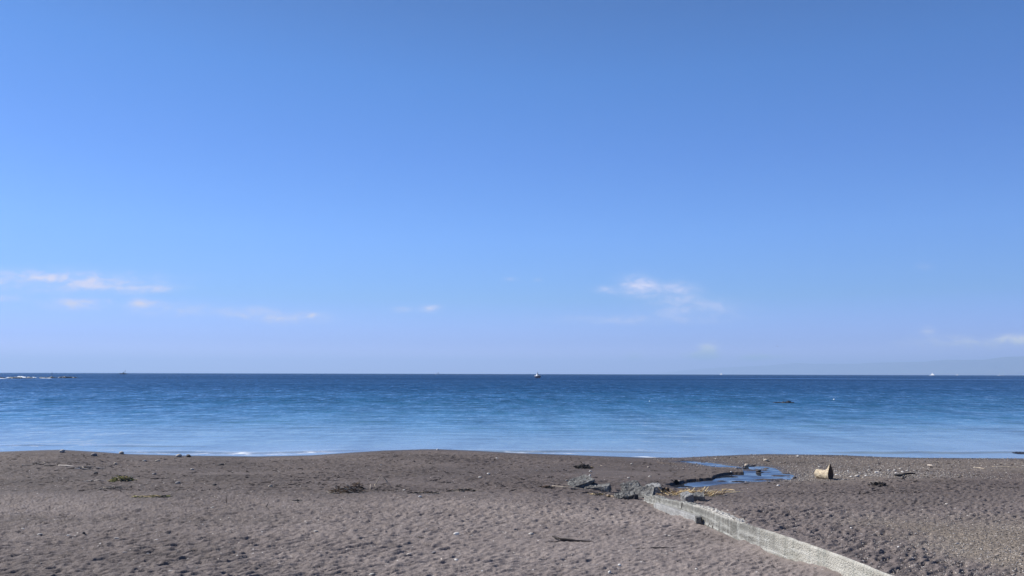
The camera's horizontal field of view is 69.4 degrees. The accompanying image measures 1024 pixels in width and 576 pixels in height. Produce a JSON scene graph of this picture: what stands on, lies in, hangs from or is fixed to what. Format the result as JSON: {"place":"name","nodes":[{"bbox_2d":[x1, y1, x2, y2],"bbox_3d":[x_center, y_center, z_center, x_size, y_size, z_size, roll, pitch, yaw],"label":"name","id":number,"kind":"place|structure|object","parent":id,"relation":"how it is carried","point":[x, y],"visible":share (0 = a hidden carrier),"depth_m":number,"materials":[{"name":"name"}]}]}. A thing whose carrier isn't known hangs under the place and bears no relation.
{"place":"outdoors","nodes":[
{"label":"outdoors","id":0,"kind":"place"},
{"bbox_2d":[0,449,1023,575],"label":"sand","id":1,"kind":"structure","parent":0,"point":[47,507],"depth_m":13.98,"materials":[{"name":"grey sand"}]},
{"bbox_2d":[26,462,51,465],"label":"stick litter","id":2,"kind":"object","parent":1,"relation":"on","point":[35,463],"visible":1,"depth_m":25.17,"materials":[{"name":"grey wood"}]},
{"bbox_2d":[68,466,103,469],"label":"stick litter","id":3,"kind":"object","parent":1,"relation":"on","point":[84,467],"visible":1,"depth_m":24.04,"materials":[{"name":"grey wood"}]},
{"bbox_2d":[98,486,131,489],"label":"straw wisps","id":4,"kind":"object","parent":1,"relation":"on","point":[121,487],"visible":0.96,"depth_m":19.06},
{"bbox_2d":[108,475,136,481],"bbox_3d":[-10.966,5.352,20.825,0.627,0.194,0.765,0,-7,0],"label":"straw clump","id":5,"kind":"object","parent":1,"relation":"on","point":[125,478],"visible":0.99,"depth_m":20.67,"materials":[{"name":"green plant"}]},
{"bbox_2d":[129,495,172,497],"bbox_3d":[-8.488,4.894,17.381,1.068,0.068,0.314,0,-7,0],"label":"straw strip","id":6,"kind":"object","parent":1,"relation":"on","point":[150,496],"visible":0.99,"depth_m":17.33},
{"bbox_2d":[326,484,367,493],"bbox_3d":[-4.132,5.008,18.525,1.021,0.209,0.727,0,-7,0],"label":"brush pile","id":7,"kind":"object","parent":1,"relation":"on","point":[341,490],"visible":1,"depth_m":18.40,"materials":[{"name":"plant"}]},
{"bbox_2d":[350,482,363,488],"bbox_3d":[-3.999,5.100,19.071,0.433,0.170,0.427,0,-7,0],"label":"brush tuft","id":8,"kind":"object","parent":1,"relation":"on","point":[356,484],"visible":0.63,"depth_m":19.02,"materials":[{"name":"brown plant"}]},
{"bbox_2d":[407,491,439,493],"bbox_3d":[-2.179,5.033,18.227,0.810,0.074,0.378,0,-7,0],"label":"seaweed strip","id":9,"kind":"object","parent":1,"relation":"on","point":[427,492],"visible":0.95,"depth_m":18.15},
{"bbox_2d":[446,488,476,491],"bbox_3d":[-1.284,5.148,18.868,0.812,0.077,0.507,0,-7,0],"label":"seaweed strip","id":10,"kind":"object","parent":1,"relation":"on","point":[463,489],"visible":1,"depth_m":18.81,"materials":[{"name":"brown plant"}]},
{"bbox_2d":[0,454,1018,493],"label":"strand litter","id":11,"kind":"object","parent":1,"relation":"on","point":[377,489],"visible":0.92,"depth_m":21.71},
{"bbox_2d":[552,536,593,541],"bbox_3d":[0.906,4.024,11.847,0.777,0.049,0.312,0,-7,0],"label":"driftwood branch","id":12,"kind":"object","parent":1,"relation":"on","point":[564,539],"visible":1,"depth_m":11.79,"materials":[{"name":"grey wood"}]},
{"bbox_2d":[555,486,594,490],"bbox_3d":[1.625,5.300,19.562,1.177,0.101,0.149,-1,-7,13],"label":"stick","id":13,"kind":"object","parent":1,"relation":"on","point":[573,487],"visible":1,"depth_m":19.55,"materials":[{"name":"brown wood"}]},
{"bbox_2d":[567,474,594,487],"bbox_3d":[1.853,5.341,20.127,0.721,0.279,0.508,-16,14,-21],"label":"concrete block","id":14,"kind":"object","parent":1,"relation":"on","point":[583,480],"depth_m":20.03,"materials":[{"name":"grey concrete"}]},
{"bbox_2d":[573,461,593,468],"bbox_3d":[2.465,6.087,25.497,0.710,0.230,0.724,0,-7,0],"label":"seaweed clump","id":15,"kind":"object","parent":1,"relation":"on","point":[584,466],"visible":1,"depth_m":25.30,"materials":[{"name":"black plant"}]},
{"bbox_2d":[584,483,597,488],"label":"concrete block","id":16,"kind":"object","parent":1,"relation":"on","point":[592,486],"depth_m":19.85,"materials":[{"name":"grey concrete"}]},
{"bbox_2d":[596,483,611,491],"bbox_3d":[2.445,5.350,19.705,0.407,0.213,0.412,-14,-4,18],"label":"concrete block","id":17,"kind":"object","parent":1,"relation":"on","point":[606,487],"depth_m":19.56,"materials":[{"name":"grey concrete"}]},
{"bbox_2d":[614,488,634,498],"bbox_3d":[2.753,5.070,17.987,0.505,0.216,0.324,-11,20,-7],"label":"concrete block","id":18,"kind":"object","parent":1,"relation":"on","point":[629,493],"depth_m":17.93,"materials":[{"name":"grey concrete"}]},
{"bbox_2d":[620,480,641,490],"bbox_3d":[3.120,5.262,19.272,0.569,0.314,0.452,-13,23,-18],"label":"concrete block","id":19,"kind":"object","parent":1,"relation":"on","point":[628,485],"depth_m":19.25,"materials":[{"name":"grey concrete"}]},
{"bbox_2d":[633,485,655,497],"bbox_3d":[3.271,5.157,18.509,0.638,0.221,0.597,-12,12,24],"label":"concrete block","id":20,"kind":"object","parent":1,"relation":"on","point":[641,491],"depth_m":18.48,"materials":[{"name":"grey concrete"}]},
{"bbox_2d":[646,483,661,492],"bbox_3d":[3.754,5.330,19.579,0.434,0.272,0.361,-11,2,16],"label":"concrete block","id":21,"kind":"object","parent":1,"relation":"on","point":[657,489],"depth_m":19.44,"materials":[{"name":"grey concrete"}]},
{"bbox_2d":[657,487,726,496],"bbox_3d":[4.648,5.255,19.070,1.790,0.223,0.898,0,-7,0],"label":"reed pile","id":22,"kind":"object","parent":1,"relation":"on","point":[678,492],"visible":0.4,"depth_m":18.98,"materials":[{"name":"plant"}]},
{"bbox_2d":[692,492,704,501],"bbox_3d":[4.492,5.073,17.911,0.350,0.188,0.394,-4,-1,8],"label":"concrete block","id":23,"kind":"object","parent":1,"relation":"on","point":[699,496],"depth_m":17.75,"materials":[{"name":"grey concrete"}]},
{"bbox_2d":[706,489,743,492],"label":"reed wisps","id":24,"kind":"object","parent":1,"relation":"on","point":[729,491],"visible":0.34,"depth_m":19.58,"materials":[{"name":"plant"}]},
{"bbox_2d":[644,494,892,575],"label":"concrete wall","id":25,"kind":"structure","parent":1,"relation":"on","point":[774,543],"depth_m":11.23,"materials":[{"name":"concrete"}]},
{"bbox_2d":[680,491,693,501],"bbox_3d":[4.103,4.920,17.346,0.233,0.235,0.248,-16,16,-18],"label":"concrete block","id":26,"kind":"object","parent":25,"relation":"on","point":[687,496],"depth_m":17.27,"materials":[{"name":"white concrete"}]},
{"bbox_2d":[651,454,1023,469],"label":"crest gravel","id":27,"kind":"structure","parent":1,"relation":"on","point":[849,461],"depth_m":27.57,"materials":[{"name":"grey stone"}]},
{"bbox_2d":[867,481,889,485],"bbox_3d":[10.145,5.436,20.545,0.545,0.134,0.448,-1,-7,12],"label":"seaweed lump","id":28,"kind":"object","parent":1,"relation":"on","point":[879,483],"visible":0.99,"depth_m":20.46,"materials":[{"name":"black plant"}]},
{"bbox_2d":[0,373,1023,457],"bbox_3d":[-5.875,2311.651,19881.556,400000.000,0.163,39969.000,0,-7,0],"label":"sea","id":29,"kind":"structure","parent":0,"point":[616,415],"depth_m":73.97,"materials":[{"name":"liquid"}]},
{"bbox_2d":[0,0,1023,373],"label":"sky","id":30,"kind":"structure","parent":0,"point":[187,186],"materials":[{"name":"blue"}]},
{"bbox_2d":[671,461,793,487],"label":"stream water","id":31,"kind":"structure","parent":0,"point":[749,476],"depth_m":23.57,"materials":[{"name":"blue liquid"}]},
{"bbox_2d":[659,356,1023,374],"bbox_3d":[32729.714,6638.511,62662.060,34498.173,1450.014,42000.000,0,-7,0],"label":"hills","id":32,"kind":"structure","parent":0,"point":[1006,366],"depth_m":53854.82,"materials":[{"name":"blue"}]},
{"bbox_2d":[741,463,1023,481],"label":"shore gravel","id":33,"kind":"structure","parent":0,"point":[853,471],"depth_m":23.70,"materials":[{"name":"grey gravel"}]},
{"bbox_2d":[814,464,833,478],"bbox_3d":[9.533,5.603,22.634,0.291,0.493,0.496,4,-8,-31],"label":"cut log","id":34,"kind":"object","parent":33,"relation":"on","point":[827,473],"visible":0.98,"depth_m":22.48,"materials":[{"name":"brown wood"}]},
{"bbox_2d":[894,473,916,478],"bbox_3d":[11.953,5.730,22.536,0.633,0.114,1.239,-4,-8,32],"label":"bent branch","id":35,"kind":"object","parent":33,"relation":"on","point":[903,474],"visible":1,"depth_m":22.86,"materials":[{"name":"brown wood"}]},
{"bbox_2d":[747,510,1023,575],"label":"gravel","id":36,"kind":"structure","parent":0,"point":[1008,573],"depth_m":10.08,"materials":[{"name":"grey stone"}]}
]}

